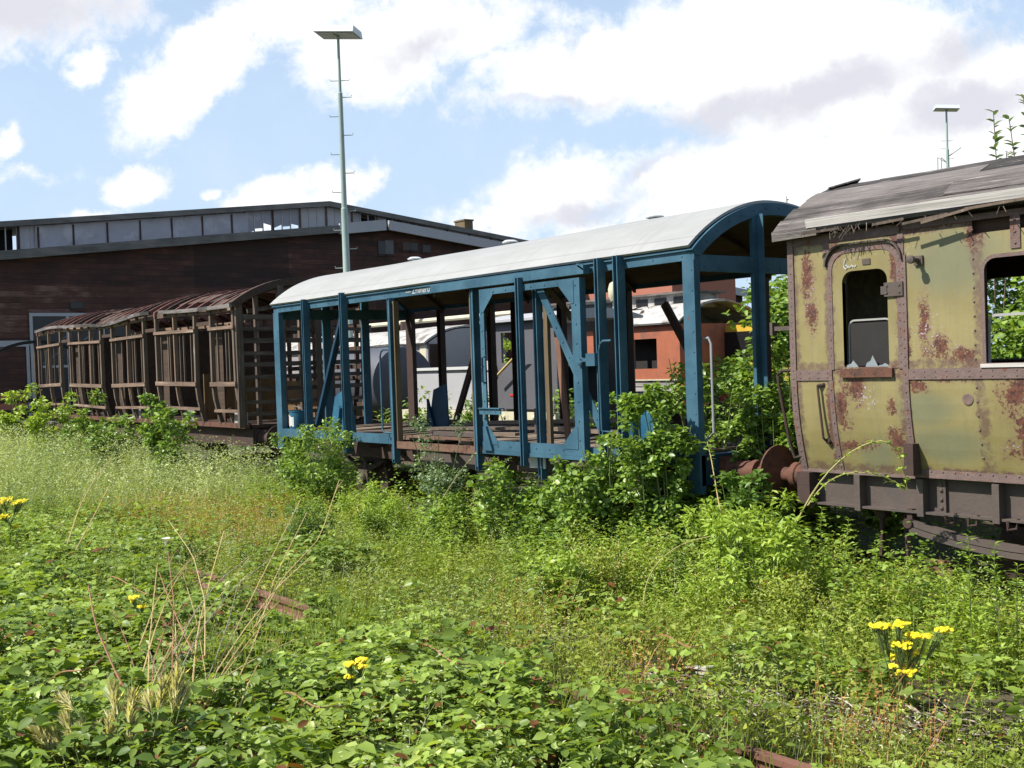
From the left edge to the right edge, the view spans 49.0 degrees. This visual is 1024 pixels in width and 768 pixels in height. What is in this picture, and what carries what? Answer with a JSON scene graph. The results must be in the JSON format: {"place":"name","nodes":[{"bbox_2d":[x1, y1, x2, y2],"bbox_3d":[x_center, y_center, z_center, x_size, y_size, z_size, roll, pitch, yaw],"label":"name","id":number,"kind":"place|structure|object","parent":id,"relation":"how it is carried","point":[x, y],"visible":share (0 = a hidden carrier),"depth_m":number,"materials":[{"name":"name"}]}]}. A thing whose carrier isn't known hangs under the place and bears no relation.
{"place":"outdoors","nodes":[
{"label":"outdoors","id":0,"kind":"place"},
{"bbox_2d":[0,418,389,522],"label":"oat grass","id":1,"kind":"structure","parent":0,"point":[26,465],"depth_m":19.75,"materials":[{"name":"green plant"}]},
{"bbox_2d":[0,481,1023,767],"bbox_3d":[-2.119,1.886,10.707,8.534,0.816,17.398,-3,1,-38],"label":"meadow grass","id":2,"kind":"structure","parent":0,"point":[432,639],"depth_m":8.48,"materials":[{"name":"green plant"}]},
{"bbox_2d":[0,441,1023,767],"bbox_3d":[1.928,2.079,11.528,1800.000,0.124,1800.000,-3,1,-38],"label":"ground","id":3,"kind":"structure","parent":0,"point":[1004,693],"depth_m":8.88,"materials":[{"name":"soil"}]},
{"bbox_2d":[0,383,48,452],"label":"bush","id":4,"kind":"object","parent":3,"relation":"on","point":[5,418],"visible":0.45,"depth_m":28.78,"materials":[{"name":"green plant"}]},
{"bbox_2d":[0,340,79,435],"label":"wagon end frame","id":5,"kind":"object","parent":3,"relation":"on","point":[36,374],"visible":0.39,"depth_m":32.86,"materials":[{"name":"black metal"}]},
{"bbox_2d":[10,390,79,458],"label":"bush","id":6,"kind":"object","parent":3,"relation":"on","point":[37,422],"visible":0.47,"depth_m":26.30,"materials":[{"name":"green plant"}]},
{"bbox_2d":[56,388,114,465],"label":"bush","id":7,"kind":"object","parent":3,"relation":"on","point":[82,425],"visible":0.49,"depth_m":24.44,"materials":[{"name":"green plant"}]},
{"bbox_2d":[83,412,139,483],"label":"bush","id":8,"kind":"object","parent":3,"relation":"on","point":[93,426],"visible":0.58,"depth_m":22.82,"materials":[{"name":"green plant"}]},
{"bbox_2d":[136,392,178,486],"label":"bush","id":9,"kind":"object","parent":3,"relation":"on","point":[147,432],"visible":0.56,"depth_m":20.78,"materials":[{"name":"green plant"}]},
{"bbox_2d":[146,404,198,490],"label":"bush","id":10,"kind":"object","parent":3,"relation":"on","point":[161,416],"visible":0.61,"depth_m":20.18,"materials":[{"name":"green plant"}]},
{"bbox_2d":[0,474,390,600],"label":"meadow","id":11,"kind":"structure","parent":3,"relation":"on","point":[171,552],"depth_m":15.16,"materials":[{"name":"green plant"}]},
{"bbox_2d":[0,444,410,551],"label":"weeds","id":12,"kind":"object","parent":3,"relation":"on","point":[132,501],"visible":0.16,"depth_m":18.00,"materials":[{"name":"green plant"}]},
{"bbox_2d":[268,432,314,512],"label":"bush","id":13,"kind":"object","parent":3,"relation":"on","point":[290,453],"visible":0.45,"depth_m":17.14,"materials":[{"name":"green plant"}]},
{"bbox_2d":[263,499,337,552],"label":"weed clump","id":14,"kind":"object","parent":3,"relation":"on","point":[300,510],"visible":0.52,"depth_m":13.56,"materials":[{"name":"green plant"}]},
{"bbox_2d":[286,417,357,519],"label":"bush","id":15,"kind":"object","parent":3,"relation":"on","point":[329,466],"visible":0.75,"depth_m":16.22,"materials":[{"name":"green plant"}]},
{"bbox_2d":[313,25,362,337],"bbox_3d":[-5.034,-4.428,33.983,1.245,12.672,0.900,-2,1,12],"label":"light mast","id":16,"kind":"object","parent":3,"relation":"on","point":[338,32],"visible":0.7,"depth_m":33.88,"materials":[{"name":"grey metal"}]},
{"bbox_2d":[335,481,401,553],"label":"weed clump","id":17,"kind":"object","parent":3,"relation":"on","point":[386,505],"visible":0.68,"depth_m":13.72,"materials":[{"name":"green plant"}]},
{"bbox_2d":[326,489,410,538],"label":"bush","id":18,"kind":"object","parent":3,"relation":"on","point":[351,510],"visible":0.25,"depth_m":14.56,"materials":[{"name":"green plant"}]},
{"bbox_2d":[312,346,430,422],"bbox_3d":[-3.775,0.409,30.299,1.900,2.750,3.620,-3,1,-38],"label":"storage tank","id":19,"kind":"object","parent":3,"relation":"on","point":[422,362],"visible":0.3,"depth_m":28.79,"materials":[{"name":"white metal"}]},
{"bbox_2d":[0,201,749,446],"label":"engine shed","id":20,"kind":"structure","parent":3,"relation":"on","point":[52,270],"depth_m":42.57,"materials":[{"name":"brick"}]},
{"bbox_2d":[0,227,16,250],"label":"monitor window","id":21,"kind":"structure","parent":20,"relation":"in","point":[6,242],"depth_m":42.68,"materials":[{"name":"glass"}]},
{"bbox_2d":[19,224,51,248],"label":"monitor window","id":22,"kind":"structure","parent":20,"relation":"in","point":[27,233],"depth_m":42.39,"materials":[{"name":"glass"}]},
{"bbox_2d":[29,313,142,446],"bbox_3d":[-14.736,-0.130,39.036,3.679,4.664,0.090,-3,1,-38],"label":"shed door","id":23,"kind":"structure","parent":20,"relation":"in","point":[37,321],"depth_m":38.39,"materials":[{"name":"metal"}]},
{"bbox_2d":[245,210,271,231],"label":"monitor window","id":24,"kind":"structure","parent":20,"relation":"in","point":[256,219],"depth_m":48.12,"materials":[{"name":"glass"}]},
{"bbox_2d":[274,209,298,228],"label":"monitor window","id":25,"kind":"structure","parent":20,"relation":"in","point":[287,217],"depth_m":48.93,"materials":[{"name":"glass"}]},
{"bbox_2d":[301,207,325,227],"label":"monitor window","id":26,"kind":"structure","parent":20,"relation":"in","point":[310,217],"depth_m":49.70,"materials":[{"name":"glass"}]},
{"bbox_2d":[286,311,509,421],"bbox_3d":[-4.423,-0.419,34.858,2.898,3.088,11.600,-3,1,-38],"label":"grey end wagon","id":27,"kind":"object","parent":3,"relation":"on","point":[458,349],"visible":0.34,"depth_m":30.62,"materials":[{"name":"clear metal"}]},
{"bbox_2d":[394,467,434,511],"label":"weed clump","id":28,"kind":"object","parent":3,"relation":"on","point":[407,482],"visible":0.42,"depth_m":18.01,"materials":[{"name":"green plant"}]},
{"bbox_2d":[3,510,846,767],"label":"railway track","id":29,"kind":"structure","parent":3,"relation":"on","point":[758,761],"depth_m":6.84,"materials":[{"name":"metal"}]},
{"bbox_2d":[407,414,468,536],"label":"bush","id":30,"kind":"object","parent":3,"relation":"on","point":[447,480],"visible":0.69,"depth_m":14.59,"materials":[{"name":"green plant"}]},
{"bbox_2d":[419,486,481,554],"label":"bush","id":31,"kind":"object","parent":3,"relation":"on","point":[447,505],"visible":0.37,"depth_m":13.67,"materials":[{"name":"green plant"}]},
{"bbox_2d":[22,474,977,767],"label":"dry seed heads","id":32,"kind":"object","parent":3,"relation":"on","point":[256,510],"visible":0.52,"depth_m":7.73,"materials":[{"name":"green plant"}]},
{"bbox_2d":[467,456,554,569],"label":"bush","id":33,"kind":"object","parent":3,"relation":"on","point":[532,493],"visible":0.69,"depth_m":13.00,"materials":[{"name":"green plant"}]},
{"bbox_2d":[0,488,1023,767],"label":"bramble patch","id":34,"kind":"object","parent":3,"relation":"on","point":[270,678],"visible":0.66,"depth_m":7.14,"materials":[{"name":"green plant"}]},
{"bbox_2d":[0,496,27,543],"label":"ragwort","id":35,"kind":"object","parent":34,"relation":"on","point":[16,510],"visible":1,"depth_m":10.99,"materials":[{"name":"yellow plant"}]},
{"bbox_2d":[26,716,59,767],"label":"barley ear","id":36,"kind":"object","parent":34,"relation":"on","point":[39,732],"visible":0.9,"depth_m":5.98},
{"bbox_2d":[55,707,80,767],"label":"barley ear","id":37,"kind":"object","parent":34,"relation":"on","point":[65,718],"visible":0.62,"depth_m":5.99},
{"bbox_2d":[105,678,124,741],"bbox_3d":[-2.107,1.718,5.986,0.107,0.327,0.190,-3,1,-38],"label":"barley ear","id":38,"kind":"object","parent":34,"relation":"on","point":[114,696],"visible":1,"depth_m":5.98},
{"bbox_2d":[123,684,142,735],"bbox_3d":[-2.009,1.722,6.006,0.153,0.249,0.165,-3,1,-38],"label":"barley ear","id":39,"kind":"object","parent":34,"relation":"on","point":[131,697],"visible":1,"depth_m":5.99},
{"bbox_2d":[127,595,153,631],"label":"ragwort","id":40,"kind":"object","parent":34,"relation":"on","point":[134,599],"visible":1,"depth_m":7.88,"materials":[{"name":"yellow plant"}]},
{"bbox_2d":[135,685,156,722],"bbox_3d":[-1.955,1.700,5.990,0.124,0.165,0.203,-2,1,-7],"label":"barley ear","id":41,"kind":"object","parent":34,"relation":"on","point":[147,701],"visible":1,"depth_m":5.99},
{"bbox_2d":[152,671,174,735],"bbox_3d":[-1.864,1.689,5.997,0.162,0.313,0.136,-3,1,-38],"label":"barley ear","id":42,"kind":"object","parent":34,"relation":"on","point":[161,695],"visible":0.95,"depth_m":5.99},
{"bbox_2d":[165,664,189,734],"bbox_3d":[-1.777,1.663,5.998,0.147,0.364,0.167,-2,1,-22],"label":"barley ear","id":43,"kind":"object","parent":34,"relation":"on","point":[178,681],"visible":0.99,"depth_m":5.97},
{"bbox_2d":[343,656,367,726],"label":"ragwort","id":44,"kind":"object","parent":34,"relation":"on","point":[360,667],"visible":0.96,"depth_m":6.89,"materials":[{"name":"yellow plant"}]},
{"bbox_2d":[447,714,524,736],"bbox_3d":[-0.121,1.852,6.153,0.404,0.380,1.244,-2,1,-7],"label":"bramble cane","id":45,"kind":"object","parent":34,"relation":"on","point":[479,723],"visible":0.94,"depth_m":5.77,"materials":[{"name":"green plant"}]},
{"bbox_2d":[0,496,1023,767],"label":"bramble shoots","id":46,"kind":"object","parent":34,"relation":"on","point":[452,756],"visible":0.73,"depth_m":7.14,"materials":[{"name":"green plant"}]},
{"bbox_2d":[0,480,1023,767],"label":"feather grass","id":47,"kind":"structure","parent":3,"relation":"on","point":[256,528],"depth_m":9.22,"materials":[{"name":"green plant"}]},
{"bbox_2d":[402,308,642,426],"bbox_3d":[-0.010,0.111,25.373,2.627,3.315,5.892,-3,1,-38],"label":"shunting locomotive","id":48,"kind":"object","parent":3,"relation":"on","point":[428,378],"visible":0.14,"depth_m":24.09,"materials":[{"name":"white paint"}]},
{"bbox_2d":[35,481,1023,767],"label":"meadow weeds","id":49,"kind":"object","parent":3,"relation":"on","point":[981,749],"visible":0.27,"depth_m":8.58,"materials":[{"name":"green plant"}]},
{"bbox_2d":[116,435,1000,593],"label":"back weeds","id":50,"kind":"object","parent":3,"relation":"on","point":[811,539],"visible":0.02,"depth_m":12.98,"materials":[{"name":"green plant"}]},
{"bbox_2d":[522,547,596,614],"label":"weed clump","id":51,"kind":"object","parent":3,"relation":"on","point":[559,567],"visible":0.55,"depth_m":10.33,"materials":[{"name":"green plant"}]},
{"bbox_2d":[517,479,636,545],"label":"bush","id":52,"kind":"object","parent":3,"relation":"on","point":[547,509],"visible":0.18,"depth_m":12.61,"materials":[{"name":"green plant"}]},
{"bbox_2d":[135,457,1023,636],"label":"railway track","id":53,"kind":"structure","parent":3,"relation":"on","point":[880,558],"depth_m":11.89,"materials":[{"name":"metal"}]},
{"bbox_2d":[34,277,370,479],"bbox_3d":[-7.630,0.018,25.980,2.938,3.996,13.469,-3,1,-38],"label":"skeleton coach","id":54,"kind":"object","parent":53,"relation":"on","point":[218,378],"visible":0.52,"depth_m":23.05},
{"bbox_2d":[117,336,126,416],"bbox_3d":[-9.083,-0.164,26.191,0.030,1.900,0.400,-3,1,-38],"label":"door panel","id":55,"kind":"structure","parent":54,"relation":"in","point":[118,342],"depth_m":26.19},
{"bbox_2d":[161,330,171,411],"bbox_3d":[-7.353,-0.183,23.946,0.030,1.900,0.330,-3,1,-38],"label":"door panel","id":56,"kind":"structure","parent":54,"relation":"in","point":[167,389],"depth_m":23.91,"materials":[{"name":"brown wood"}]},
{"bbox_2d":[214,324,226,421],"bbox_3d":[-5.629,-0.202,21.708,0.030,1.900,0.380,-3,1,-38],"label":"door panel","id":57,"kind":"structure","parent":54,"relation":"in","point":[221,390],"depth_m":21.62,"materials":[{"name":"brown wood"}]},
{"bbox_2d":[269,200,798,535],"bbox_3d":[-0.049,-0.041,16.044,2.970,3.950,10.896,-3,1,-38],"label":"goods wagon","id":58,"kind":"object","parent":53,"relation":"on","point":[690,252],"visible":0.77,"depth_m":14.12,"materials":[{"name":"paint"}]},
{"bbox_2d":[288,406,304,428],"bbox_3d":[-3.584,0.566,18.947,0.353,0.405,0.356,-3,1,-38],"label":"paint bucket","id":59,"kind":"object","parent":58,"relation":"on","point":[296,417],"visible":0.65,"depth_m":18.80,"materials":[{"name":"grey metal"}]},
{"bbox_2d":[553,318,570,440],"bbox_3d":[0.609,-0.041,13.642,0.048,1.515,0.328,-2,1,-25],"label":"leaning board","id":60,"kind":"object","parent":58,"relation":"on","point":[563,390],"visible":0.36,"depth_m":13.61,"materials":[{"name":"wood"}]},
{"bbox_2d":[759,155,1023,601],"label":"passenger coach","id":61,"kind":"object","parent":53,"relation":"on","point":[889,326],"visible":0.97,"depth_m":9.58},
{"bbox_2d":[831,248,902,377],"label":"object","id":62,"kind":"structure","parent":61,"relation":"in","point":[873,344],"depth_m":9.86,"materials":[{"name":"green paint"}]},
{"bbox_2d":[980,251,1023,367],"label":"window","id":63,"kind":"structure","parent":61,"relation":"in","point":[982,270],"depth_m":8.96,"materials":[{"name":"metal"}]},
{"bbox_2d":[533,453,627,565],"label":"bush","id":64,"kind":"object","parent":3,"relation":"on","point":[592,501],"visible":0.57,"depth_m":11.91,"materials":[{"name":"green plant"}]},
{"bbox_2d":[181,464,1023,750],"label":"lineside weeds","id":65,"kind":"object","parent":3,"relation":"on","point":[929,674],"visible":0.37,"depth_m":10.08,"materials":[{"name":"green plant"}]},
{"bbox_2d":[579,430,642,555],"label":"bush","id":66,"kind":"object","parent":3,"relation":"on","point":[601,476],"visible":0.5,"depth_m":12.03,"materials":[{"name":"green plant"}]},
{"bbox_2d":[560,513,688,614],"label":"bush","id":67,"kind":"object","parent":3,"relation":"on","point":[600,574],"visible":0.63,"depth_m":10.45,"materials":[{"name":"green plant"}]},
{"bbox_2d":[230,457,1023,652],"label":"lineside creepers","id":68,"kind":"object","parent":3,"relation":"on","point":[884,567],"visible":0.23,"depth_m":10.62,"materials":[{"name":"green plant"}]},
{"bbox_2d":[542,290,751,424],"bbox_3d":[3.069,-0.571,27.834,2.989,3.130,5.794,-3,1,-38],"label":"red brown coach","id":69,"kind":"object","parent":3,"relation":"on","point":[657,347],"visible":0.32,"depth_m":25.74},
{"bbox_2d":[608,381,687,559],"bbox_3d":[1.428,1.045,11.566,1.050,2.138,0.702,-3,1,-38],"label":"bush","id":70,"kind":"object","parent":3,"relation":"on","point":[632,452],"visible":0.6,"depth_m":11.48,"materials":[{"name":"green plant"}]},
{"bbox_2d":[294,533,1023,767],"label":"ballast","id":71,"kind":"structure","parent":3,"relation":"on","point":[914,711],"depth_m":7.25,"materials":[{"name":"grey gravel"}]},
{"bbox_2d":[616,381,702,570],"bbox_3d":[1.502,1.041,11.434,0.760,2.137,0.724,-2,1,-16],"label":"bush","id":72,"kind":"object","parent":3,"relation":"on","point":[681,440],"visible":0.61,"depth_m":11.32,"materials":[{"name":"green plant"}]},
{"bbox_2d":[585,279,735,301],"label":"brick building","id":73,"kind":"structure","parent":3,"relation":"on","point":[729,286],"depth_m":49.18,"materials":[{"name":"brick"}]},
{"bbox_2d":[663,355,743,527],"bbox_3d":[2.120,0.879,12.524,0.958,2.380,0.797,-2,1,7],"label":"bush","id":74,"kind":"object","parent":3,"relation":"on","point":[681,390],"visible":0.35,"depth_m":12.53,"materials":[{"name":"green plant"}]},
{"bbox_2d":[684,386,752,535],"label":"bush","id":75,"kind":"object","parent":3,"relation":"on","point":[726,430],"visible":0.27,"depth_m":11.94,"materials":[{"name":"green plant"}]},
{"bbox_2d":[704,349,752,421],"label":"bush","id":76,"kind":"object","parent":3,"relation":"on","point":[721,385],"visible":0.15,"depth_m":17.97,"materials":[{"name":"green plant"}]},
{"bbox_2d":[675,487,803,611],"bbox_3d":[2.056,1.556,10.303,1.130,1.184,1.008,-3,1,-38],"label":"bush","id":77,"kind":"object","parent":3,"relation":"on","point":[704,514],"visible":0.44,"depth_m":10.22,"materials":[{"name":"green plant"}]},
{"bbox_2d":[695,469,786,557],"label":"bush","id":78,"kind":"object","parent":3,"relation":"on","point":[745,494],"visible":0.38,"depth_m":10.93,"materials":[{"name":"green plant"}]},
{"bbox_2d":[711,325,790,424],"bbox_3d":[6.448,-0.118,24.871,1.600,2.500,4.700,-3,1,-38],"label":"yellow machine","id":79,"kind":"object","parent":3,"relation":"on","point":[734,340],"visible":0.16,"depth_m":25.41,"materials":[{"name":"paint"}]},
{"bbox_2d":[724,331,752,359],"bbox_3d":[5.116,-0.857,25.366,0.030,0.650,1.100,-3,1,-38],"label":"window","id":80,"kind":"structure","parent":79,"relation":"in","point":[733,341],"depth_m":25.41,"materials":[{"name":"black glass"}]},
{"bbox_2d":[695,509,814,630],"bbox_3d":[2.034,1.620,9.529,1.006,1.162,1.117,-3,1,-38],"label":"bush","id":81,"kind":"object","parent":3,"relation":"on","point":[782,543],"visible":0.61,"depth_m":9.42,"materials":[{"name":"green plant"}]},
{"bbox_2d":[796,440,910,521],"bbox_3d":[2.836,0.807,9.363,0.933,0.701,0.201,-2,1,14],"label":"bramble cane","id":82,"kind":"object","parent":81,"relation":"on","point":[848,454],"visible":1,"depth_m":9.33,"materials":[{"name":"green plant"}]},
{"bbox_2d":[719,275,790,405],"bbox_3d":[5.024,-0.157,18.492,2.714,4.091,3.061,-3,1,-38],"label":"tree","id":83,"kind":"object","parent":3,"relation":"on","point":[778,283],"visible":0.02,"depth_m":18.49,"materials":[{"name":"green plant"}]},
{"bbox_2d":[721,282,791,512],"bbox_3d":[3.862,0.232,16.316,1.743,3.462,1.653,-3,1,-38],"label":"tree","id":84,"kind":"object","parent":3,"relation":"on","point":[778,316],"visible":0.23,"depth_m":16.21,"materials":[{"name":"green plant"}]},
{"bbox_2d":[715,513,803,580],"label":"bush","id":85,"kind":"object","parent":3,"relation":"on","point":[753,542],"visible":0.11,"depth_m":10.03,"materials":[{"name":"green plant"}]},
{"bbox_2d":[729,351,805,551],"bbox_3d":[2.738,0.852,11.728,0.820,2.471,1.041,-3,1,-44],"label":"bush","id":86,"kind":"object","parent":3,"relation":"on","point":[749,419],"visible":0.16,"depth_m":11.68,"materials":[{"name":"green plant"}]},
{"bbox_2d":[737,554,828,645],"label":"weed clump","id":87,"kind":"object","parent":3,"relation":"on","point":[790,585],"visible":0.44,"depth_m":9.08,"materials":[{"name":"green plant"}]},
{"bbox_2d":[745,353,861,564],"bbox_3d":[3.202,0.700,12.183,1.370,2.751,1.232,-2,1,13],"label":"bush","id":88,"kind":"object","parent":3,"relation":"on","point":[811,513],"visible":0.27,"depth_m":11.99,"materials":[{"name":"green plant"}]},
{"bbox_2d":[812,506,835,634],"bbox_3d":[2.601,1.582,9.364,0.247,1.107,0.269,-3,1,-38],"label":"willowherb","id":89,"kind":"object","parent":3,"relation":"on","point":[823,550],"visible":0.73,"depth_m":9.39,"materials":[{"name":"green plant"}]},
{"bbox_2d":[830,517,854,642],"bbox_3d":[2.660,1.604,9.120,0.251,1.071,0.265,-3,1,-38],"label":"willowherb","id":90,"kind":"object","parent":3,"relation":"on","point":[840,570],"visible":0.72,"depth_m":9.10,"materials":[{"name":"green plant"}]},
{"bbox_2d":[778,533,932,651],"bbox_3d":[2.730,1.733,9.099,1.069,0.916,1.109,-3,1,-38],"label":"weed clump","id":91,"kind":"object","parent":3,"relation":"on","point":[863,599],"visible":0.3,"depth_m":8.98,"materials":[{"name":"green plant"}]},
{"bbox_2d":[863,543,891,653],"bbox_3d":[2.891,1.701,8.904,0.303,0.871,0.311,-3,1,-38],"label":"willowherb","id":92,"kind":"object","parent":3,"relation":"on","point":[875,584],"visible":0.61,"depth_m":8.92,"materials":[{"name":"green plant"}]},
{"bbox_2d":[861,509,904,563],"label":"bush","id":93,"kind":"object","parent":3,"relation":"on","point":[893,524],"visible":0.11,"depth_m":12.06,"materials":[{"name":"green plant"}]},
{"bbox_2d":[869,619,953,721],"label":"ragwort","id":94,"kind":"object","parent":3,"relation":"on","point":[908,647],"visible":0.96,"depth_m":6.98,"materials":[{"name":"yellow plant"}]},
{"bbox_2d":[896,557,929,660],"bbox_3d":[3.065,1.743,8.682,0.281,0.804,0.306,-2,1,1],"label":"goldenrod","id":95,"kind":"object","parent":3,"relation":"on","point":[908,593],"visible":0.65,"depth_m":8.71,"materials":[{"name":"green plant"}]},
{"bbox_2d":[931,560,960,674],"bbox_3d":[3.184,1.712,8.146,0.277,0.840,0.328,-3,1,-38],"label":"goldenrod","id":96,"kind":"object","parent":3,"relation":"on","point":[945,608],"visible":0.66,"depth_m":8.19,"materials":[{"name":"green plant"}]},
{"bbox_2d":[933,104,960,169],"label":"light mast","id":97,"kind":"object","parent":3,"relation":"on","point":[946,108],"visible":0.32,"depth_m":61.91,"materials":[{"name":"grey metal"}]},
{"bbox_2d":[882,567,1022,657],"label":"weed clump","id":98,"kind":"object","parent":3,"relation":"on","point":[968,606],"visible":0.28,"depth_m":8.67,"materials":[{"name":"green plant"}]},
{"bbox_2d":[953,533,993,688],"bbox_3d":[3.187,1.580,7.816,0.277,1.080,0.306,-2,1,1],"label":"goldenrod","id":99,"kind":"object","parent":3,"relation":"on","point":[970,602],"visible":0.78,"depth_m":7.82,"materials":[{"name":"green plant"}]},
{"bbox_2d":[949,548,1019,605],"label":"weed clump","id":100,"kind":"object","parent":3,"relation":"on","point":[985,573],"visible":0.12,"depth_m":9.80,"materials":[{"name":"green plant"}]},
{"bbox_2d":[984,109,1004,358],"bbox_3d":[7.217,-1.142,16.691,0.341,5.886,0.354,-2,1,-3],"label":"sapling","id":101,"kind":"object","parent":3,"relation":"on","point":[996,138],"visible":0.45,"depth_m":16.66,"materials":[{"name":"bark"},{"name":"fresh green leaf"}]},
{"bbox_2d":[979,541,1018,689],"bbox_3d":[3.372,1.605,7.783,0.300,1.025,0.322,-3,1,-38],"label":"goldenrod","id":102,"kind":"object","parent":3,"relation":"on","point":[1001,629],"visible":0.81,"depth_m":7.81,"materials":[{"name":"green plant"}]},
{"bbox_2d":[988,276,1023,358],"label":"tree","id":103,"kind":"object","parent":3,"relation":"on","point":[1014,342],"visible":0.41,"depth_m":14.78,"materials":[{"name":"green plant"}]},
{"bbox_2d":[1002,562,1023,686],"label":"goldenrod","id":104,"kind":"object","parent":3,"relation":"on","point":[1015,622],"visible":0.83,"depth_m":7.78,"materials":[{"name":"green plant"}]},
{"bbox_2d":[0,0,1023,349],"label":"sky","id":105,"kind":"structure","parent":0,"point":[529,120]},
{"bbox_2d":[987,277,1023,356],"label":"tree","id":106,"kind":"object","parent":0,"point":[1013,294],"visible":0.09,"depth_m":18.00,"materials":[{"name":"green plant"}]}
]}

